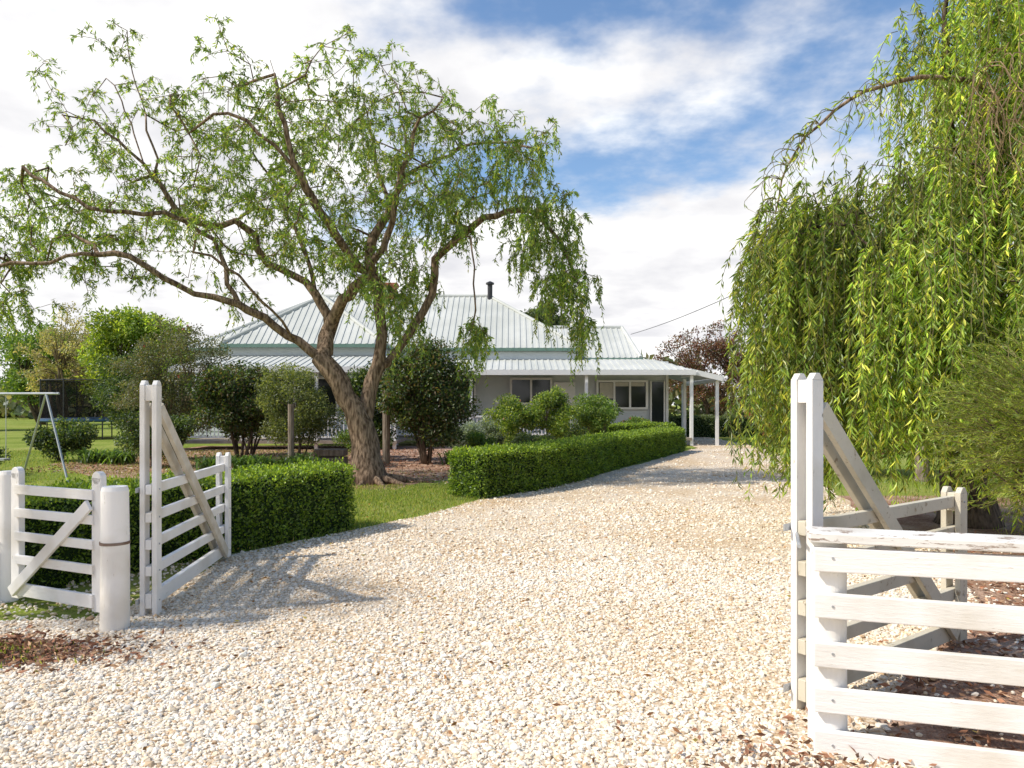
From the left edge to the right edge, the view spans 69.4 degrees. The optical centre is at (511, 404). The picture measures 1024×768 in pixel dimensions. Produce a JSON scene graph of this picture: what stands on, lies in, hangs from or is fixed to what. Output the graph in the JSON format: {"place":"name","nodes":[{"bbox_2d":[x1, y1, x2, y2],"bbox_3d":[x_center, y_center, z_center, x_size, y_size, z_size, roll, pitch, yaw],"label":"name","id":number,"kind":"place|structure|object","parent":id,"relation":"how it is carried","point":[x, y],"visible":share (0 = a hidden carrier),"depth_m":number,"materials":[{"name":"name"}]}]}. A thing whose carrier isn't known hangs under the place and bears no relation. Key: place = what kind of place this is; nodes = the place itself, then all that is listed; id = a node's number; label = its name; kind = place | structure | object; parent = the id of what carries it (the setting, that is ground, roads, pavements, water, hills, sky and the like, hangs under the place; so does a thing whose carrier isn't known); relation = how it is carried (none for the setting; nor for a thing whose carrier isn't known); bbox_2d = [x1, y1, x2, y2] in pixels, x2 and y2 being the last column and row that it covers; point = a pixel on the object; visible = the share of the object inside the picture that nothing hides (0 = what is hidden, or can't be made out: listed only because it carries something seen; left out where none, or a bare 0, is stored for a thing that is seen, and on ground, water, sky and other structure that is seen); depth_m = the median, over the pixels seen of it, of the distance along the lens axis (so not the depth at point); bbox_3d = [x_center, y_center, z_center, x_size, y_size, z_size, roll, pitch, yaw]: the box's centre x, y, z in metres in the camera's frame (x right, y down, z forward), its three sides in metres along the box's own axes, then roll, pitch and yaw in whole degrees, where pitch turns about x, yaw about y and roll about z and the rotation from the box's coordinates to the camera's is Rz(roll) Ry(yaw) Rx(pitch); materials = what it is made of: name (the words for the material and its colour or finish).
{"place":"outdoors","nodes":[
{"label":"outdoors","id":0,"kind":"place"},
{"bbox_2d":[184,435,691,443],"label":"verandah floor","id":1,"kind":"structure","parent":0,"point":[400,438],"depth_m":26.58,"materials":[{"name":"wood"}]},
{"bbox_2d":[195,347,665,435],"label":"weatherboard walls","id":2,"kind":"structure","parent":1,"relation":"on","point":[499,385],"depth_m":31.08,"materials":[{"name":"paint"}]},
{"bbox_2d":[178,297,709,381],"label":"roof sheets","id":3,"kind":"object","parent":2,"relation":"on","point":[444,332],"visible":0.41,"depth_m":31.51,"materials":[{"name":"metal"}]},
{"bbox_2d":[386,283,398,298],"bbox_3d":[-5.900,-5.305,35.500,0.850,1.010,0.750,0,0,0],"label":"brick chimney","id":4,"kind":"object","parent":3,"relation":"on","point":[392,285],"visible":0.18,"depth_m":35.20,"materials":[{"name":"brown brick"}]},
{"bbox_2d":[189,294,642,357],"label":"ridge caps","id":5,"kind":"object","parent":3,"relation":"on","point":[288,310],"visible":0.48,"depth_m":32.60,"materials":[{"name":"metal"}]},
{"bbox_2d":[189,344,642,359],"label":"gutters","id":6,"kind":"object","parent":3,"relation":"attached to","point":[373,345],"visible":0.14,"depth_m":29.16,"materials":[{"name":"metal"}]},
{"bbox_2d":[174,297,694,369],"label":"roof ribs","id":7,"kind":"object","parent":3,"relation":"on","point":[374,338],"visible":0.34,"depth_m":30.95,"materials":[{"name":"metal"}]},
{"bbox_2d":[168,366,723,385],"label":"fascia","id":8,"kind":"structure","parent":3,"relation":"attached to","point":[688,373],"depth_m":28.57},
{"bbox_2d":[486,281,493,299],"bbox_3d":[-1.050,-5.400,35.300,0.389,1.000,0.389,0,0,0],"label":"flue","id":9,"kind":"object","parent":3,"relation":"on","point":[489,283],"visible":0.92,"depth_m":35.19,"materials":[{"name":"metal"}]},
{"bbox_2d":[273,362,667,427],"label":"window frames","id":10,"kind":"structure","parent":2,"relation":"attached to","point":[570,390],"depth_m":30.93,"materials":[{"name":"white wood"}]},
{"bbox_2d":[275,379,663,422],"bbox_3d":[-1.538,0.100,30.437,15.734,2.300,1.750,0,0,-10],"label":"window glass","id":11,"kind":"object","parent":10,"relation":"in","point":[521,388],"visible":0.47,"depth_m":31.00,"materials":[{"name":"black glass"}]},
{"bbox_2d":[600,382,644,397],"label":"window blinds","id":12,"kind":"object","parent":10,"relation":"attached to","point":[606,389],"depth_m":30.98,"materials":[{"name":"beige fabric"}]},
{"bbox_2d":[0,0,1022,404],"label":"sky","id":13,"kind":"structure","parent":0,"point":[668,113],"materials":[{"name":"blue"}]},
{"bbox_2d":[0,437,1023,767],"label":"gravel driveway","id":14,"kind":"structure","parent":0,"point":[682,491],"depth_m":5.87,"materials":[{"name":"beige gravel"}]},
{"bbox_2d":[0,635,110,665],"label":"soil patch","id":15,"kind":"object","parent":14,"relation":"on","point":[80,651],"visible":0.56,"depth_m":4.74,"materials":[{"name":"brown soil"}]},
{"bbox_2d":[0,634,104,668],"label":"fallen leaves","id":16,"kind":"object","parent":15,"relation":"on","point":[1,651],"visible":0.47,"depth_m":4.69,"materials":[{"name":"brown plant"}]},
{"bbox_2d":[99,485,129,631],"bbox_3d":[-2.830,1.140,5.270,0.197,1.120,0.197,0,0,0],"label":"white fence post","id":17,"kind":"object","parent":14,"relation":"on","point":[114,545],"visible":0.84,"depth_m":5.19,"materials":[{"name":"paint"}]},
{"bbox_2d":[0,622,262,677],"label":"fallen leaves","id":18,"kind":"object","parent":14,"relation":"on","point":[27,644],"visible":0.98,"depth_m":4.74,"materials":[{"name":"brown plant"}]},
{"bbox_2d":[135,380,230,616],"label":"white timber gate","id":19,"kind":"structure","parent":14,"relation":"on","point":[154,414],"depth_m":5.94,"materials":[{"name":"paint"}]},
{"bbox_2d":[0,501,1019,763],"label":"fallen leaves","id":20,"kind":"object","parent":14,"relation":"on","point":[508,633],"visible":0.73,"depth_m":5.24,"materials":[{"name":"brown plant"}]},
{"bbox_2d":[668,414,764,437],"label":"box hedge","id":21,"kind":"object","parent":14,"relation":"on","point":[703,426],"visible":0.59,"depth_m":36.32,"materials":[{"name":"green plant"}]},
{"bbox_2d":[616,695,958,767],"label":"fallen leaves","id":22,"kind":"object","parent":14,"relation":"on","point":[790,716],"visible":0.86,"depth_m":3.31,"materials":[{"name":"brown plant"}]},
{"bbox_2d":[783,373,966,714],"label":"white timber gate","id":23,"kind":"structure","parent":14,"relation":"on","point":[817,431],"depth_m":3.99,"materials":[{"name":"paint"}]},
{"bbox_2d":[0,405,1023,620],"bbox_3d":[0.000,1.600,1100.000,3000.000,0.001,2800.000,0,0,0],"label":"ground","id":24,"kind":"structure","parent":0,"point":[12,431],"depth_m":15.86,"materials":[{"name":"green plant"}]},
{"bbox_2d":[0,438,11,464],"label":"garden shrub","id":25,"kind":"object","parent":24,"relation":"on","point":[2,451],"visible":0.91,"depth_m":16.88,"materials":[{"name":"green plant"}]},
{"bbox_2d":[0,470,18,602],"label":"white fence post","id":26,"kind":"object","parent":24,"relation":"on","point":[5,532],"visible":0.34,"depth_m":5.99,"materials":[{"name":"paint"}]},
{"bbox_2d":[8,467,106,612],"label":"white picket gate","id":27,"kind":"structure","parent":26,"relation":"attached to","point":[21,576],"depth_m":5.65,"materials":[{"name":"paint"}]},
{"bbox_2d":[0,392,68,482],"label":"swing frame","id":28,"kind":"object","parent":24,"relation":"on","point":[46,394],"visible":0.78,"depth_m":15.04,"materials":[{"name":"metal"}]},
{"bbox_2d":[0,318,85,424],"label":"gum tree","id":29,"kind":"object","parent":24,"relation":"on","point":[17,383],"visible":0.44,"depth_m":58.66,"materials":[{"name":"green plant"}]},
{"bbox_2d":[12,301,103,423],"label":"autumn tree","id":30,"kind":"object","parent":24,"relation":"on","point":[61,360],"visible":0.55,"depth_m":48.99,"materials":[{"name":"green plant"}]},
{"bbox_2d":[22,414,99,460],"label":"garden shrub","id":31,"kind":"object","parent":24,"relation":"on","point":[74,436],"visible":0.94,"depth_m":20.78,"materials":[{"name":"green plant"}]},
{"bbox_2d":[39,378,122,439],"bbox_3d":[-20.298,0.200,35.497,4.166,2.800,4.162,0,0,0],"label":"trampoline","id":32,"kind":"object","parent":24,"relation":"on","point":[71,400],"visible":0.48,"depth_m":33.67,"materials":[{"name":"fabric"}]},
{"bbox_2d":[89,343,171,432],"bbox_3d":[-13.317,-0.276,25.926,3.120,3.901,3.009,0,0,0],"label":"camellia tree","id":33,"kind":"object","parent":24,"relation":"on","point":[105,392],"visible":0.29,"depth_m":25.48,"materials":[{"name":"green plant"}]},
{"bbox_2d":[74,303,191,379],"bbox_3d":[-19.133,-1.792,38.334,6.186,6.958,4.981,0,0,-31],"label":"maple tree","id":34,"kind":"object","parent":24,"relation":"on","point":[123,330],"visible":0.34,"depth_m":37.26,"materials":[{"name":"green plant"}]},
{"bbox_2d":[156,348,193,415],"bbox_3d":[-15.533,-0.627,34.951,3.567,4.573,4.198,0,0,-44],"label":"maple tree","id":35,"kind":"object","parent":24,"relation":"on","point":[177,362],"visible":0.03,"depth_m":33.89,"materials":[{"name":"green plant"}]},
{"bbox_2d":[0,449,350,485],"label":"lawn","id":36,"kind":"structure","parent":24,"relation":"on","point":[72,461],"depth_m":19.34,"materials":[{"name":"green plant"}]},
{"bbox_2d":[25,456,358,587],"bbox_3d":[-4.742,1.134,6.979,7.576,0.955,2.281,0,0,-38],"label":"box hedge","id":37,"kind":"object","parent":24,"relation":"on","point":[273,504],"visible":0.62,"depth_m":8.14,"materials":[{"name":"green plant"}]},
{"bbox_2d":[25,446,452,489],"bbox_3d":[-3.450,1.596,21.350,18.100,0.001,14.900,0,0,0],"label":"mulch bed","id":38,"kind":"object","parent":24,"relation":"on","point":[392,467],"visible":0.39,"depth_m":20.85,"materials":[{"name":"brown plant"}]},
{"bbox_2d":[64,446,110,463],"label":"agapanthus plant","id":39,"kind":"object","parent":38,"relation":"on","point":[88,455],"visible":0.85,"depth_m":19.96,"materials":[{"name":"green plant"}]},
{"bbox_2d":[93,448,137,464],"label":"agapanthus plant","id":40,"kind":"object","parent":38,"relation":"on","point":[120,457],"visible":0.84,"depth_m":19.77,"materials":[{"name":"green plant"}]},
{"bbox_2d":[112,411,198,466],"bbox_3d":[-9.170,0.858,18.880,2.142,1.617,1.700,0,0,0],"label":"garden shrub","id":41,"kind":"object","parent":38,"relation":"on","point":[130,435],"visible":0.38,"depth_m":18.64,"materials":[{"name":"green plant"}]},
{"bbox_2d":[105,312,232,456],"bbox_3d":[-9.898,-0.517,21.523,3.675,4.375,2.802,0,0,-17],"label":"shrub","id":42,"kind":"object","parent":38,"relation":"on","point":[176,404],"visible":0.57,"depth_m":21.11,"materials":[{"name":"green plant"}]},
{"bbox_2d":[192,453,245,470],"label":"agapanthus plant","id":43,"kind":"object","parent":38,"relation":"on","point":[206,462],"visible":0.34,"depth_m":17.13,"materials":[{"name":"green plant"}]},
{"bbox_2d":[185,359,285,458],"bbox_3d":[-7.420,0.204,20.147,2.596,2.921,2.386,0,0,0],"label":"camellia tree","id":44,"kind":"object","parent":38,"relation":"on","point":[238,413],"visible":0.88,"depth_m":19.67,"materials":[{"name":"green plant"}]},
{"bbox_2d":[231,454,268,470],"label":"agapanthus plant","id":45,"kind":"object","parent":38,"relation":"on","point":[241,461],"visible":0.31,"depth_m":17.41,"materials":[{"name":"green plant"}]},
{"bbox_2d":[222,382,288,454],"bbox_3d":[-8.306,0.335,23.440,2.412,2.664,2.090,0,0,0],"label":"garden shrub","id":46,"kind":"object","parent":38,"relation":"on","point":[253,450],"visible":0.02,"depth_m":23.44,"materials":[{"name":"green plant"}]},
{"bbox_2d":[234,454,291,468],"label":"agapanthus plant","id":47,"kind":"object","parent":38,"relation":"on","point":[254,461],"visible":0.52,"depth_m":17.08,"materials":[{"name":"green plant"}]},
{"bbox_2d":[288,404,293,458],"bbox_3d":[-5.350,0.790,17.900,0.150,1.620,0.144,0,0,0],"label":"timber post","id":48,"kind":"object","parent":38,"relation":"on","point":[291,429],"visible":0.66,"depth_m":17.84,"materials":[{"name":"grey wood"}]},
{"bbox_2d":[251,359,341,456],"bbox_3d":[-5.503,0.228,18.960,2.315,2.867,2.099,0,0,0],"label":"garden shrub","id":49,"kind":"object","parent":38,"relation":"on","point":[312,405],"visible":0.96,"depth_m":18.62,"materials":[{"name":"green plant"}]},
{"bbox_2d":[269,452,324,465],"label":"agapanthus plant","id":50,"kind":"object","parent":38,"relation":"on","point":[298,456],"visible":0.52,"depth_m":17.77,"materials":[{"name":"green plant"}]},
{"bbox_2d":[0,14,604,486],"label":"corkscrew willow tree","id":51,"kind":"object","parent":38,"relation":"on","point":[558,284],"visible":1,"depth_m":14.70,"materials":[{"name":"green plant"}]},
{"bbox_2d":[313,449,347,463],"bbox_3d":[-4.800,1.375,19.600,0.800,0.410,0.500,0,0,0],"label":"timber planter","id":52,"kind":"object","parent":38,"relation":"on","point":[330,454],"visible":0.71,"depth_m":19.35,"materials":[{"name":"wood"}]},
{"bbox_2d":[331,421,393,453],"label":"garden shrub","id":53,"kind":"object","parent":38,"relation":"on","point":[344,436],"visible":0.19,"depth_m":22.32,"materials":[{"name":"green plant"}]},
{"bbox_2d":[337,358,397,445],"bbox_3d":[-4.029,0.114,21.301,2.107,3.097,1.750,0,0,-15],"label":"camellia tree","id":54,"kind":"object","parent":38,"relation":"on","point":[357,380],"visible":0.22,"depth_m":20.91,"materials":[{"name":"green plant"}]},
{"bbox_2d":[383,390,389,463],"bbox_3d":[-3.400,0.600,20.000,0.200,2.000,0.192,0,0,0],"label":"timber post","id":55,"kind":"object","parent":38,"relation":"on","point":[386,438],"visible":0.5,"depth_m":19.92,"materials":[{"name":"grey wood"}]},
{"bbox_2d":[375,333,481,463],"bbox_3d":[-2.242,-0.145,20.037,2.947,3.629,2.899,0,0,0],"label":"camellia tree","id":56,"kind":"object","parent":38,"relation":"on","point":[424,402],"visible":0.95,"depth_m":19.49,"materials":[{"name":"green plant"}]},
{"bbox_2d":[434,451,463,464],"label":"agapanthus plant","id":57,"kind":"object","parent":38,"relation":"on","point":[446,459],"visible":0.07,"depth_m":19.53,"materials":[{"name":"green plant"}]},
{"bbox_2d":[449,420,486,447],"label":"lavender bush","id":58,"kind":"object","parent":38,"relation":"on","point":[473,426],"visible":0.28,"depth_m":23.14,"materials":[{"name":"green plant"}]},
{"bbox_2d":[465,430,497,447],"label":"garden shrub","id":59,"kind":"object","parent":38,"relation":"on","point":[476,438],"visible":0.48,"depth_m":20.85,"materials":[{"name":"green plant"}]},
{"bbox_2d":[477,416,517,444],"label":"lavender bush","id":60,"kind":"object","parent":38,"relation":"on","point":[490,428],"visible":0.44,"depth_m":24.76,"materials":[{"name":"green plant"}]},
{"bbox_2d":[482,392,544,444],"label":"rose bush","id":61,"kind":"object","parent":38,"relation":"on","point":[510,423],"visible":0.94,"depth_m":21.52,"materials":[{"name":"green plant"}]},
{"bbox_2d":[510,431,554,444],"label":"garden shrub","id":62,"kind":"object","parent":38,"relation":"on","point":[524,435],"visible":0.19,"depth_m":18.52,"materials":[{"name":"green plant"}]},
{"bbox_2d":[527,385,584,439],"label":"rose bush","id":63,"kind":"object","parent":38,"relation":"on","point":[556,421],"visible":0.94,"depth_m":21.83,"materials":[{"name":"green plant"}]},
{"bbox_2d":[445,425,686,498],"bbox_3d":[2.563,1.139,19.048,1.406,0.978,14.692,0,0,26],"label":"box hedge","id":64,"kind":"object","parent":38,"relation":"on","point":[492,470],"visible":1,"depth_m":14.29,"materials":[{"name":"green plant"}]},
{"bbox_2d":[546,423,592,438],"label":"garden shrub","id":65,"kind":"object","parent":38,"relation":"on","point":[575,426],"visible":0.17,"depth_m":25.40,"materials":[{"name":"green plant"}]},
{"bbox_2d":[571,392,623,434],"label":"rose bush","id":66,"kind":"object","parent":38,"relation":"on","point":[597,417],"visible":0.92,"depth_m":22.77,"materials":[{"name":"green plant"}]},
{"bbox_2d":[621,415,650,422],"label":"garden shrub","id":67,"kind":"object","parent":38,"relation":"on","point":[632,419],"visible":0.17,"depth_m":27.39,"materials":[{"name":"green plant"}]},
{"bbox_2d":[602,420,676,432],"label":"box hedge","id":68,"kind":"object","parent":38,"relation":"on","point":[625,426],"visible":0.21,"depth_m":25.82,"materials":[{"name":"green plant"}]},
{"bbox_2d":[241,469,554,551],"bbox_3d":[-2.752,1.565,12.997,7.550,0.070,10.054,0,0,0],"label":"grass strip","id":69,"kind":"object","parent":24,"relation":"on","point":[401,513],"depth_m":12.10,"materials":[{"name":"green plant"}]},
{"bbox_2d":[175,372,718,448],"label":"verandah posts and balustrade","id":70,"kind":"object","parent":24,"relation":"on","point":[683,410],"visible":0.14,"depth_m":28.79,"materials":[{"name":"white wood"}]},
{"bbox_2d":[0,340,931,419],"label":"distant trees","id":71,"kind":"object","parent":24,"relation":"on","point":[9,408],"visible":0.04,"depth_m":94.57,"materials":[{"name":"green plant"}]},
{"bbox_2d":[520,301,571,325],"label":"gum tree","id":72,"kind":"object","parent":24,"relation":"on","point":[531,313],"visible":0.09,"depth_m":50.89,"materials":[{"name":"green plant"}]},
{"bbox_2d":[651,319,758,417],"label":"copper plum tree","id":73,"kind":"object","parent":24,"relation":"on","point":[716,349],"visible":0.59,"depth_m":42.25,"materials":[{"name":"brown plant"}]},
{"bbox_2d":[729,327,772,402],"bbox_3d":[14.190,-1.284,37.888,5.979,5.978,4.630,0,0,-28],"label":"copper plum tree","id":74,"kind":"object","parent":24,"relation":"on","point":[737,379],"visible":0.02,"depth_m":38.40,"materials":[{"name":"brown plant"}]},
{"bbox_2d":[745,390,786,446],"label":"photinia shrub","id":75,"kind":"object","parent":24,"relation":"on","point":[764,424],"visible":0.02,"depth_m":28.04,"materials":[{"name":"green plant"}]},
{"bbox_2d":[765,468,1023,535],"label":"grass verge","id":76,"kind":"object","parent":24,"relation":"on","point":[928,495],"depth_m":13.30,"materials":[{"name":"green plant"}]},
{"bbox_2d":[846,380,911,460],"bbox_3d":[7.862,0.412,16.891,2.825,2.501,2.534,0,0,21],"label":"garden shrub","id":77,"kind":"object","parent":76,"relation":"on","point":[884,452],"visible":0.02,"depth_m":16.27,"materials":[{"name":"green plant"}]},
{"bbox_2d":[915,187,929,481],"bbox_3d":[8.600,-1.500,15.500,0.280,6.200,0.268,0,0,0],"label":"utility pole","id":78,"kind":"object","parent":24,"relation":"on","point":[919,471],"visible":0.16,"depth_m":15.40,"materials":[{"name":"wood"}]},
{"bbox_2d":[633,289,744,333],"bbox_3d":[6.950,-3.776,24.249,0.023,1.272,17.810,0,0,-11],"label":"power line","id":79,"kind":"object","parent":78,"relation":"attached to","point":[689,313],"visible":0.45,"depth_m":26.79,"materials":[{"name":"metal"}]},
{"bbox_2d":[924,373,1021,483],"bbox_3d":[10.052,0.077,15.082,2.677,3.191,3.674,0,0,-41],"label":"garden shrub","id":80,"kind":"object","parent":24,"relation":"on","point":[992,453],"visible":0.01,"depth_m":15.04,"materials":[{"name":"green plant"}]},
{"bbox_2d":[839,496,1023,751],"bbox_3d":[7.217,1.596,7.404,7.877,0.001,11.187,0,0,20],"label":"leaf litter ground","id":81,"kind":"structure","parent":0,"point":[924,522],"depth_m":4.31,"materials":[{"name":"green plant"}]},
{"bbox_2d":[717,0,1023,533],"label":"weeping willow tree","id":82,"kind":"object","parent":81,"relation":"on","point":[843,296],"visible":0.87,"depth_m":8.40,"materials":[{"name":"green plant"}]},
{"bbox_2d":[795,526,1023,767],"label":"white rail fence","id":83,"kind":"object","parent":81,"relation":"on","point":[834,701],"visible":0.95,"depth_m":3.27,"materials":[{"name":"paint"}]},
{"bbox_2d":[905,313,1023,529],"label":"tea tree bush","id":84,"kind":"object","parent":81,"relation":"on","point":[1010,441],"visible":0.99,"depth_m":6.63,"materials":[{"name":"green plant"}]}
]}

